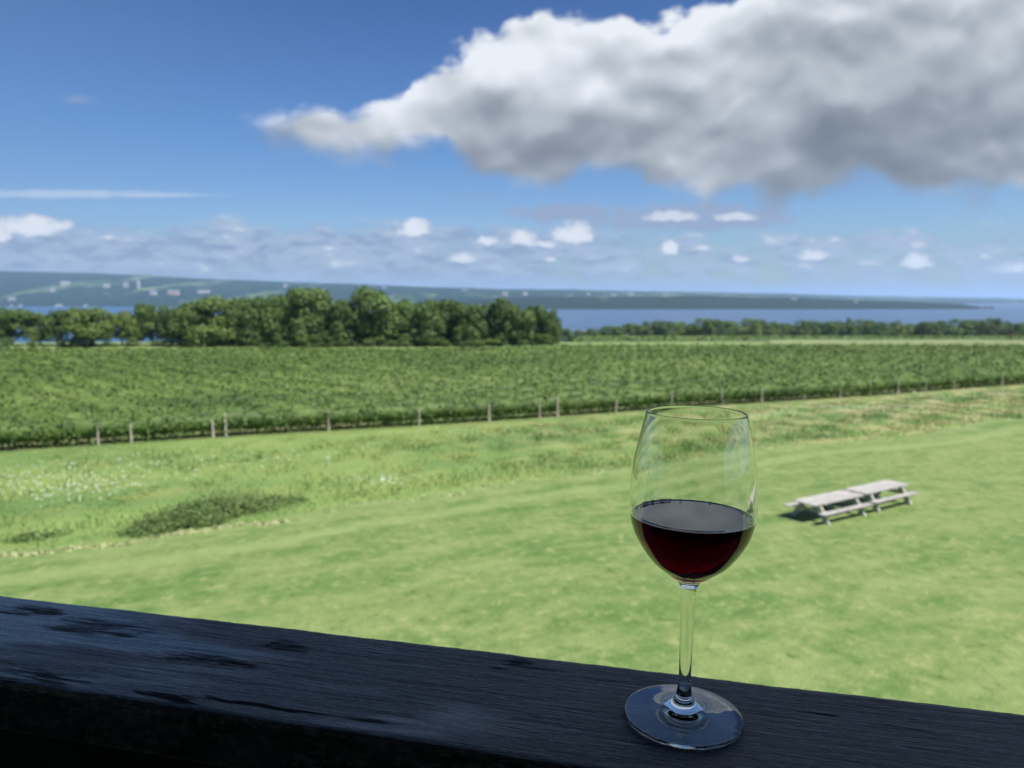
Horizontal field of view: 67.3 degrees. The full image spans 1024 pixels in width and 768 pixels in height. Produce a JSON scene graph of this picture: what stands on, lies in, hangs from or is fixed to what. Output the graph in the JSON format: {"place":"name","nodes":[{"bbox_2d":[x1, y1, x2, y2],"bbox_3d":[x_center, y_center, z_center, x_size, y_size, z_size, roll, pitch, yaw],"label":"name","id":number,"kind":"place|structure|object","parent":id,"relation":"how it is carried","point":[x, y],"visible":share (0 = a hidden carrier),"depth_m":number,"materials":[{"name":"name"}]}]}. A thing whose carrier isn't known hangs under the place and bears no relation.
{"place":"outdoors","nodes":[
{"label":"outdoors","id":0,"kind":"place"},
{"bbox_2d":[0,341,1023,714],"bbox_3d":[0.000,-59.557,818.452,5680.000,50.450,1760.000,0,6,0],"label":"ground","id":1,"kind":"structure","parent":0,"point":[920,599],"depth_m":23.89,"materials":[{"name":"green plant"}]},
{"bbox_2d":[0,305,35,345],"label":"tree","id":2,"kind":"object","parent":1,"relation":"on","point":[10,323],"visible":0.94,"depth_m":200.96,"materials":[{"name":"green plant"}]},
{"bbox_2d":[0,528,78,543],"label":"weed tuft","id":3,"kind":"object","parent":1,"relation":"on","point":[33,535],"visible":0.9,"depth_m":28.04,"materials":[{"name":"green plant"}]},
{"bbox_2d":[19,312,61,344],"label":"tree","id":4,"kind":"object","parent":1,"relation":"on","point":[39,315],"visible":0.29,"depth_m":204.61,"materials":[{"name":"green plant"}]},
{"bbox_2d":[35,308,72,345],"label":"tree","id":5,"kind":"object","parent":1,"relation":"on","point":[50,326],"visible":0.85,"depth_m":200.94,"materials":[{"name":"green plant"}]},
{"bbox_2d":[59,306,117,347],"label":"tree","id":6,"kind":"object","parent":1,"relation":"on","point":[81,322],"visible":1,"depth_m":196.71,"materials":[{"name":"green plant"}]},
{"bbox_2d":[107,310,131,344],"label":"tree","id":7,"kind":"object","parent":1,"relation":"on","point":[121,315],"visible":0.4,"depth_m":203.89,"materials":[{"name":"green plant"}]},
{"bbox_2d":[118,313,148,342],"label":"tree","id":8,"kind":"object","parent":1,"relation":"on","point":[133,329],"visible":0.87,"depth_m":201.13,"materials":[{"name":"green plant"}]},
{"bbox_2d":[129,303,163,345],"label":"tree","id":9,"kind":"object","parent":1,"relation":"on","point":[147,313],"visible":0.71,"depth_m":202.37,"materials":[{"name":"green plant"}]},
{"bbox_2d":[154,305,187,342],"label":"tree","id":10,"kind":"object","parent":1,"relation":"on","point":[166,315],"visible":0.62,"depth_m":200.49,"materials":[{"name":"green plant"}]},
{"bbox_2d":[165,294,241,347],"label":"tree","id":11,"kind":"object","parent":1,"relation":"on","point":[193,325],"visible":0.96,"depth_m":196.26,"materials":[{"name":"green plant"}]},
{"bbox_2d":[101,482,333,538],"bbox_3d":[-11.732,4.595,31.212,3.163,1.746,9.338,6,8,41],"label":"weed patch","id":12,"kind":"object","parent":1,"relation":"on","point":[191,514],"visible":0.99,"depth_m":30.15,"materials":[{"name":"green plant"}]},
{"bbox_2d":[220,296,250,344],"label":"tree","id":13,"kind":"object","parent":1,"relation":"on","point":[234,312],"visible":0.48,"depth_m":201.98,"materials":[{"name":"green plant"}]},
{"bbox_2d":[226,332,261,346],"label":"bush","id":14,"kind":"object","parent":1,"relation":"on","point":[237,336],"visible":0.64,"depth_m":197.49,"materials":[{"name":"green plant"}]},
{"bbox_2d":[239,294,288,346],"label":"tree","id":15,"kind":"object","parent":1,"relation":"on","point":[255,320],"visible":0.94,"depth_m":196.80,"materials":[{"name":"green plant"}]},
{"bbox_2d":[268,332,293,346],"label":"bush","id":16,"kind":"object","parent":1,"relation":"on","point":[281,342],"visible":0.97,"depth_m":197.51,"materials":[{"name":"green plant"}]},
{"bbox_2d":[263,294,304,346],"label":"tree","id":17,"kind":"object","parent":1,"relation":"on","point":[288,309],"visible":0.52,"depth_m":200.09,"materials":[{"name":"green plant"}]},
{"bbox_2d":[283,286,333,345],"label":"tree","id":18,"kind":"object","parent":1,"relation":"on","point":[303,324],"visible":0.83,"depth_m":198.63,"materials":[{"name":"green plant"}]},
{"bbox_2d":[312,334,343,347],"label":"bush","id":19,"kind":"object","parent":1,"relation":"on","point":[319,343],"visible":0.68,"depth_m":197.11,"materials":[{"name":"green plant"}]},
{"bbox_2d":[315,299,362,345],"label":"tree","id":20,"kind":"object","parent":1,"relation":"on","point":[341,311],"visible":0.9,"depth_m":197.48,"materials":[{"name":"green plant"}]},
{"bbox_2d":[354,337,387,346],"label":"tree","id":21,"kind":"object","parent":1,"relation":"on","point":[370,340],"visible":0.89,"depth_m":196.79,"materials":[{"name":"green plant"}]},
{"bbox_2d":[346,285,403,345],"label":"tree","id":22,"kind":"object","parent":1,"relation":"on","point":[379,305],"visible":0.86,"depth_m":197.90,"materials":[{"name":"green plant"}]},
{"bbox_2d":[382,333,416,346],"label":"tree","id":23,"kind":"object","parent":1,"relation":"on","point":[404,340],"visible":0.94,"depth_m":196.73,"materials":[{"name":"green plant"}]},
{"bbox_2d":[383,298,425,339],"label":"tree","id":24,"kind":"object","parent":1,"relation":"on","point":[406,307],"visible":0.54,"depth_m":199.51,"materials":[{"name":"green plant"}]},
{"bbox_2d":[398,298,448,346],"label":"tree","id":25,"kind":"object","parent":1,"relation":"on","point":[427,316],"visible":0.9,"depth_m":197.09,"materials":[{"name":"green plant"}]},
{"bbox_2d":[424,299,464,343],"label":"tree","id":26,"kind":"object","parent":1,"relation":"on","point":[446,305],"visible":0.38,"depth_m":203.31,"materials":[{"name":"green plant"}]},
{"bbox_2d":[449,303,487,346],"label":"tree","id":27,"kind":"object","parent":1,"relation":"on","point":[472,314],"visible":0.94,"depth_m":198.11,"materials":[{"name":"green plant"}]},
{"bbox_2d":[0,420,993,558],"bbox_3d":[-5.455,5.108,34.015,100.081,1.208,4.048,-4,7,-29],"label":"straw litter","id":28,"kind":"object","parent":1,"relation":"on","point":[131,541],"visible":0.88,"depth_m":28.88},
{"bbox_2d":[477,298,517,345],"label":"tree","id":29,"kind":"object","parent":1,"relation":"on","point":[494,310],"visible":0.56,"depth_m":200.59,"materials":[{"name":"green plant"}]},
{"bbox_2d":[495,303,537,345],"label":"tree","id":30,"kind":"object","parent":1,"relation":"on","point":[510,331],"visible":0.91,"depth_m":197.06,"materials":[{"name":"green plant"}]},
{"bbox_2d":[525,304,546,343],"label":"tree","id":31,"kind":"object","parent":1,"relation":"on","point":[537,312],"visible":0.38,"depth_m":199.59,"materials":[{"name":"green plant"}]},
{"bbox_2d":[536,309,562,344],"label":"tree","id":32,"kind":"object","parent":1,"relation":"on","point":[552,321],"visible":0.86,"depth_m":198.01,"materials":[{"name":"green plant"}]},
{"bbox_2d":[653,320,675,335],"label":"tree","id":33,"kind":"object","parent":1,"relation":"on","point":[665,329],"visible":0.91,"depth_m":553.48,"materials":[{"name":"green plant"}]},
{"bbox_2d":[699,318,718,335],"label":"tree","id":34,"kind":"object","parent":1,"relation":"on","point":[707,326],"visible":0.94,"depth_m":552.64,"materials":[{"name":"green plant"}]},
{"bbox_2d":[735,317,762,335],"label":"tree","id":35,"kind":"object","parent":1,"relation":"on","point":[753,330],"visible":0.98,"depth_m":553.51,"materials":[{"name":"green plant"}]},
{"bbox_2d":[761,321,780,335],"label":"tree","id":36,"kind":"object","parent":1,"relation":"on","point":[768,330],"visible":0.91,"depth_m":562.04,"materials":[{"name":"green plant"}]},
{"bbox_2d":[792,319,813,335],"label":"tree","id":37,"kind":"object","parent":1,"relation":"on","point":[803,330],"visible":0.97,"depth_m":553.71,"materials":[{"name":"green plant"}]},
{"bbox_2d":[816,322,839,335],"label":"tree","id":38,"kind":"object","parent":1,"relation":"on","point":[829,331],"visible":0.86,"depth_m":554.94,"materials":[{"name":"green plant"}]},
{"bbox_2d":[783,490,873,524],"bbox_3d":[12.862,5.019,31.230,3.312,0.864,1.888,-3,7,-33],"label":"picnic table","id":39,"kind":"object","parent":1,"relation":"on","point":[830,499],"visible":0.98,"depth_m":30.98,"materials":[{"name":"grey wood"}]},
{"bbox_2d":[837,317,860,335],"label":"tree","id":40,"kind":"object","parent":1,"relation":"on","point":[842,330],"visible":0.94,"depth_m":569.75,"materials":[{"name":"green plant"}]},
{"bbox_2d":[858,320,875,335],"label":"tree","id":41,"kind":"object","parent":1,"relation":"on","point":[867,329],"visible":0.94,"depth_m":554.12,"materials":[{"name":"green plant"}]},
{"bbox_2d":[841,480,918,511],"bbox_3d":[15.740,4.833,33.183,3.313,0.864,1.888,-3,7,-34],"label":"picnic table","id":42,"kind":"object","parent":1,"relation":"on","point":[876,489],"visible":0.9,"depth_m":32.91,"materials":[{"name":"grey wood"}]},
{"bbox_2d":[870,322,897,335],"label":"tree","id":43,"kind":"object","parent":1,"relation":"on","point":[884,331],"visible":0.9,"depth_m":552.51,"materials":[{"name":"green plant"}]},
{"bbox_2d":[887,320,914,335],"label":"tree","id":44,"kind":"object","parent":1,"relation":"on","point":[898,328],"visible":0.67,"depth_m":559.35,"materials":[{"name":"green plant"}]},
{"bbox_2d":[916,321,942,335],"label":"tree","id":45,"kind":"object","parent":1,"relation":"on","point":[927,324],"visible":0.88,"depth_m":563.67,"materials":[{"name":"green plant"}]},
{"bbox_2d":[933,321,963,335],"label":"tree","id":46,"kind":"object","parent":1,"relation":"on","point":[951,331],"visible":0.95,"depth_m":557.33,"materials":[{"name":"green plant"}]},
{"bbox_2d":[948,318,978,335],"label":"tree","id":47,"kind":"object","parent":1,"relation":"on","point":[970,329],"visible":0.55,"depth_m":580.06,"materials":[{"name":"green plant"}]},
{"bbox_2d":[978,318,1002,335],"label":"tree","id":48,"kind":"object","parent":1,"relation":"on","point":[993,324],"visible":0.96,"depth_m":551.01,"materials":[{"name":"green plant"}]},
{"bbox_2d":[0,596,1023,767],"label":"deck railing","id":49,"kind":"object","parent":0,"point":[87,687],"visible":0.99,"depth_m":0.51,"materials":[{"name":"black paint"}]},
{"bbox_2d":[624,405,758,749],"bbox_3d":[0.111,0.115,0.480,0.078,0.196,0.078,1,6,0],"label":"wine glass","id":50,"kind":"object","parent":49,"relation":"on","point":[693,499],"visible":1,"depth_m":0.45,"materials":[{"name":"clear glass"}]},
{"bbox_2d":[0,384,1023,552],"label":"meadow ground","id":51,"kind":"structure","parent":0,"point":[161,494],"depth_m":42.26,"materials":[{"name":"green plant"}]},
{"bbox_2d":[1,389,1000,501],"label":"wildflowers","id":52,"kind":"object","parent":51,"relation":"on","point":[298,459],"visible":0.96,"depth_m":37.24,"materials":[{"name":"white plant"}]},
{"bbox_2d":[0,271,1023,306],"bbox_3d":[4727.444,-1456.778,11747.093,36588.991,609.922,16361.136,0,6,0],"label":"hills","id":53,"kind":"structure","parent":0,"point":[24,288],"depth_m":6282.75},
{"bbox_2d":[0,303,1023,342],"bbox_3d":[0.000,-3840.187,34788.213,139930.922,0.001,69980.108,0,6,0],"label":"water","id":54,"kind":"structure","parent":0,"point":[580,319],"depth_m":2211.76,"materials":[{"name":"blue liquid"}]},
{"bbox_2d":[0,380,1023,450],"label":"vineyard soil ground","id":55,"kind":"structure","parent":0,"point":[309,429],"depth_m":57.72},
{"bbox_2d":[3,346,299,354],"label":"grapevine row","id":56,"kind":"object","parent":55,"relation":"on","point":[138,350],"visible":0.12,"depth_m":146.14,"materials":[{"name":"green plant"}]},
{"bbox_2d":[0,346,332,354],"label":"grapevine row","id":57,"kind":"object","parent":55,"relation":"on","point":[195,349],"visible":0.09,"depth_m":147.38,"materials":[{"name":"green plant"}]},
{"bbox_2d":[1,346,356,354],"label":"grapevine row","id":58,"kind":"object","parent":55,"relation":"on","point":[37,352],"visible":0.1,"depth_m":144.51,"materials":[{"name":"green plant"}]},
{"bbox_2d":[0,346,389,355],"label":"grapevine row","id":59,"kind":"object","parent":55,"relation":"on","point":[263,349],"visible":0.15,"depth_m":144.64,"materials":[{"name":"green plant"}]},
{"bbox_2d":[0,344,564,356],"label":"grapevine row","id":60,"kind":"object","parent":55,"relation":"on","point":[190,351],"visible":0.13,"depth_m":145.09,"materials":[{"name":"green plant"}]},
{"bbox_2d":[1,342,592,357],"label":"grapevine row","id":61,"kind":"object","parent":55,"relation":"on","point":[23,354],"visible":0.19,"depth_m":141.21,"materials":[{"name":"green plant"}]},
{"bbox_2d":[3,343,619,358],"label":"grapevine row","id":62,"kind":"object","parent":55,"relation":"on","point":[582,344],"visible":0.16,"depth_m":141.12,"materials":[{"name":"green plant"}]},
{"bbox_2d":[1,343,644,359],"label":"grapevine row","id":63,"kind":"object","parent":55,"relation":"on","point":[214,354],"visible":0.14,"depth_m":138.98,"materials":[{"name":"green plant"}]},
{"bbox_2d":[0,343,671,359],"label":"grapevine row","id":64,"kind":"object","parent":55,"relation":"on","point":[235,353],"visible":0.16,"depth_m":136.90,"materials":[{"name":"green plant"}]},
{"bbox_2d":[0,342,698,360],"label":"grapevine row","id":65,"kind":"object","parent":55,"relation":"on","point":[292,352],"visible":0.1,"depth_m":138.00,"materials":[{"name":"green plant"}]},
{"bbox_2d":[0,343,716,361],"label":"grapevine row","id":66,"kind":"object","parent":55,"relation":"on","point":[269,353],"visible":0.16,"depth_m":135.84,"materials":[{"name":"green plant"}]},
{"bbox_2d":[0,343,751,362],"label":"grapevine row","id":67,"kind":"object","parent":55,"relation":"on","point":[533,349],"visible":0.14,"depth_m":138.46,"materials":[{"name":"green plant"}]},
{"bbox_2d":[0,342,773,364],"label":"grapevine row","id":68,"kind":"object","parent":55,"relation":"on","point":[522,350],"visible":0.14,"depth_m":134.68,"materials":[{"name":"green plant"}]},
{"bbox_2d":[0,342,800,364],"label":"grapevine row","id":69,"kind":"object","parent":55,"relation":"on","point":[226,357],"visible":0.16,"depth_m":130.43,"materials":[{"name":"green plant"}]},
{"bbox_2d":[2,343,824,365],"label":"grapevine row","id":70,"kind":"object","parent":55,"relation":"on","point":[328,356],"visible":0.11,"depth_m":129.26,"materials":[{"name":"green plant"}]},
{"bbox_2d":[3,342,854,367],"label":"grapevine row","id":71,"kind":"object","parent":55,"relation":"on","point":[88,364],"visible":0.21,"depth_m":126.26,"materials":[{"name":"green plant"}]},
{"bbox_2d":[0,342,882,368],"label":"grapevine row","id":72,"kind":"object","parent":55,"relation":"on","point":[401,356],"visible":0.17,"depth_m":125.09,"materials":[{"name":"green plant"}]},
{"bbox_2d":[0,343,907,369],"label":"grapevine row","id":73,"kind":"object","parent":55,"relation":"on","point":[468,356],"visible":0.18,"depth_m":123.69,"materials":[{"name":"green plant"}]},
{"bbox_2d":[1,343,933,370],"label":"grapevine row","id":74,"kind":"object","parent":55,"relation":"on","point":[398,358],"visible":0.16,"depth_m":119.40,"materials":[{"name":"green plant"}]},
{"bbox_2d":[0,343,960,371],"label":"grapevine row","id":75,"kind":"object","parent":55,"relation":"on","point":[403,359],"visible":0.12,"depth_m":117.48,"materials":[{"name":"green plant"}]},
{"bbox_2d":[1,342,986,372],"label":"grapevine row","id":76,"kind":"object","parent":55,"relation":"on","point":[437,359],"visible":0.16,"depth_m":114.31,"materials":[{"name":"green plant"}]},
{"bbox_2d":[0,342,1013,374],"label":"grapevine row","id":77,"kind":"object","parent":55,"relation":"on","point":[430,361],"visible":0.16,"depth_m":114.46,"materials":[{"name":"green plant"}]},
{"bbox_2d":[0,347,1021,385],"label":"grapevine row","id":78,"kind":"object","parent":55,"relation":"on","point":[361,372],"visible":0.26,"depth_m":94.77,"materials":[{"name":"green plant"}]},
{"bbox_2d":[0,357,1022,406],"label":"grapevine row","id":79,"kind":"object","parent":55,"relation":"on","point":[678,375],"visible":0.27,"depth_m":73.86,"materials":[{"name":"green plant"}]},
{"bbox_2d":[0,349,1022,388],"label":"grapevine row","id":80,"kind":"object","parent":55,"relation":"on","point":[334,374],"visible":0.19,"depth_m":91.42,"materials":[{"name":"green plant"}]},
{"bbox_2d":[0,347,1022,383],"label":"grapevine row","id":81,"kind":"object","parent":55,"relation":"on","point":[78,376],"visible":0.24,"depth_m":97.41,"materials":[{"name":"green plant"}]},
{"bbox_2d":[1,345,1021,378],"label":"grapevine row","id":82,"kind":"object","parent":55,"relation":"on","point":[357,367],"visible":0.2,"depth_m":102.69,"materials":[{"name":"green plant"}]},
{"bbox_2d":[0,343,1022,375],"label":"grapevine row","id":83,"kind":"object","parent":55,"relation":"on","point":[323,365],"visible":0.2,"depth_m":108.41,"materials":[{"name":"green plant"}]},
{"bbox_2d":[0,367,1023,449],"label":"grapevine row","id":84,"kind":"object","parent":55,"relation":"on","point":[61,429],"visible":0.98,"depth_m":58.30,"materials":[{"name":"green plant"}]},
{"bbox_2d":[0,365,1023,424],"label":"grapevine row","id":85,"kind":"object","parent":55,"relation":"on","point":[407,400],"visible":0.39,"depth_m":61.15,"materials":[{"name":"green plant"}]},
{"bbox_2d":[0,363,1023,420],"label":"grapevine row","id":86,"kind":"object","parent":55,"relation":"on","point":[193,405],"visible":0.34,"depth_m":64.38,"materials":[{"name":"green plant"}]},
{"bbox_2d":[0,361,1023,415],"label":"grapevine row","id":87,"kind":"object","parent":55,"relation":"on","point":[567,386],"visible":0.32,"depth_m":66.85,"materials":[{"name":"green plant"}]},
{"bbox_2d":[0,360,1023,410],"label":"grapevine row","id":88,"kind":"object","parent":55,"relation":"on","point":[401,389],"visible":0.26,"depth_m":69.01,"materials":[{"name":"green plant"}]},
{"bbox_2d":[0,355,1023,402],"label":"grapevine row","id":89,"kind":"object","parent":55,"relation":"on","point":[420,383],"visible":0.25,"depth_m":76.49,"materials":[{"name":"green plant"}]},
{"bbox_2d":[0,354,1023,400],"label":"grapevine row","id":90,"kind":"object","parent":55,"relation":"on","point":[253,386],"visible":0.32,"depth_m":79.37,"materials":[{"name":"green plant"}]},
{"bbox_2d":[0,353,1023,397],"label":"grapevine row","id":91,"kind":"object","parent":55,"relation":"on","point":[287,384],"visible":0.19,"depth_m":81.24,"materials":[{"name":"green plant"}]},
{"bbox_2d":[0,350,1023,392],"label":"grapevine row","id":92,"kind":"object","parent":55,"relation":"on","point":[587,368],"visible":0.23,"depth_m":87.74,"materials":[{"name":"green plant"}]},
{"bbox_2d":[0,349,1023,390],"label":"grapevine row","id":93,"kind":"object","parent":55,"relation":"on","point":[353,375],"visible":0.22,"depth_m":89.65,"materials":[{"name":"green plant"}]},
{"bbox_2d":[0,346,1023,380],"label":"grapevine row","id":94,"kind":"object","parent":55,"relation":"on","point":[121,374],"visible":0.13,"depth_m":98.83,"materials":[{"name":"green plant"}]},
{"bbox_2d":[0,344,1023,376],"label":"grapevine row","id":95,"kind":"object","parent":55,"relation":"on","point":[349,365],"visible":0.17,"depth_m":104.19,"materials":[{"name":"green plant"}]},
{"bbox_2d":[1,352,1023,395],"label":"grapevine row","id":96,"kind":"object","parent":55,"relation":"on","point":[275,382],"visible":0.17,"depth_m":85.21,"materials":[{"name":"green plant"}]},
{"bbox_2d":[0,0,1023,298],"label":"sky","id":97,"kind":"structure","parent":0,"point":[814,147],"materials":[{"name":"blue"}]},
{"bbox_2d":[462,296,993,308],"bbox_3d":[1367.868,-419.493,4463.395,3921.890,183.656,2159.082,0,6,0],"label":"headland hill","id":98,"kind":"structure","parent":0,"point":[693,302],"depth_m":3656.30,"materials":[{"name":"green plant"}]},
{"bbox_2d":[576,338,1023,341],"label":"field ground","id":99,"kind":"structure","parent":0,"point":[756,340],"depth_m":286.81,"materials":[{"name":"green plant"}]},
{"bbox_2d":[574,335,701,341],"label":"young vine row","id":100,"kind":"object","parent":99,"relation":"on","point":[642,337],"visible":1,"depth_m":239.87,"materials":[{"name":"green plant"}]},
{"bbox_2d":[573,336,735,341],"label":"young vine row","id":101,"kind":"object","parent":99,"relation":"on","point":[616,337],"visible":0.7,"depth_m":253.81,"materials":[{"name":"green plant"}]},
{"bbox_2d":[573,336,774,341],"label":"young vine row","id":102,"kind":"object","parent":99,"relation":"on","point":[711,339],"visible":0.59,"depth_m":267.76,"materials":[{"name":"green plant"}]},
{"bbox_2d":[578,335,1022,339],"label":"young vine row","id":103,"kind":"object","parent":99,"relation":"on","point":[828,337],"visible":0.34,"depth_m":323.79,"materials":[{"name":"green plant"}]},
{"bbox_2d":[578,335,1023,339],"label":"young vine row","id":104,"kind":"object","parent":99,"relation":"on","point":[878,337],"visible":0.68,"depth_m":309.72,"materials":[{"name":"green plant"}]},
{"bbox_2d":[770,340,1023,344],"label":"pale grass path","id":105,"kind":"structure","parent":0,"point":[910,342],"depth_m":219.80,"materials":[{"name":"green plant"}]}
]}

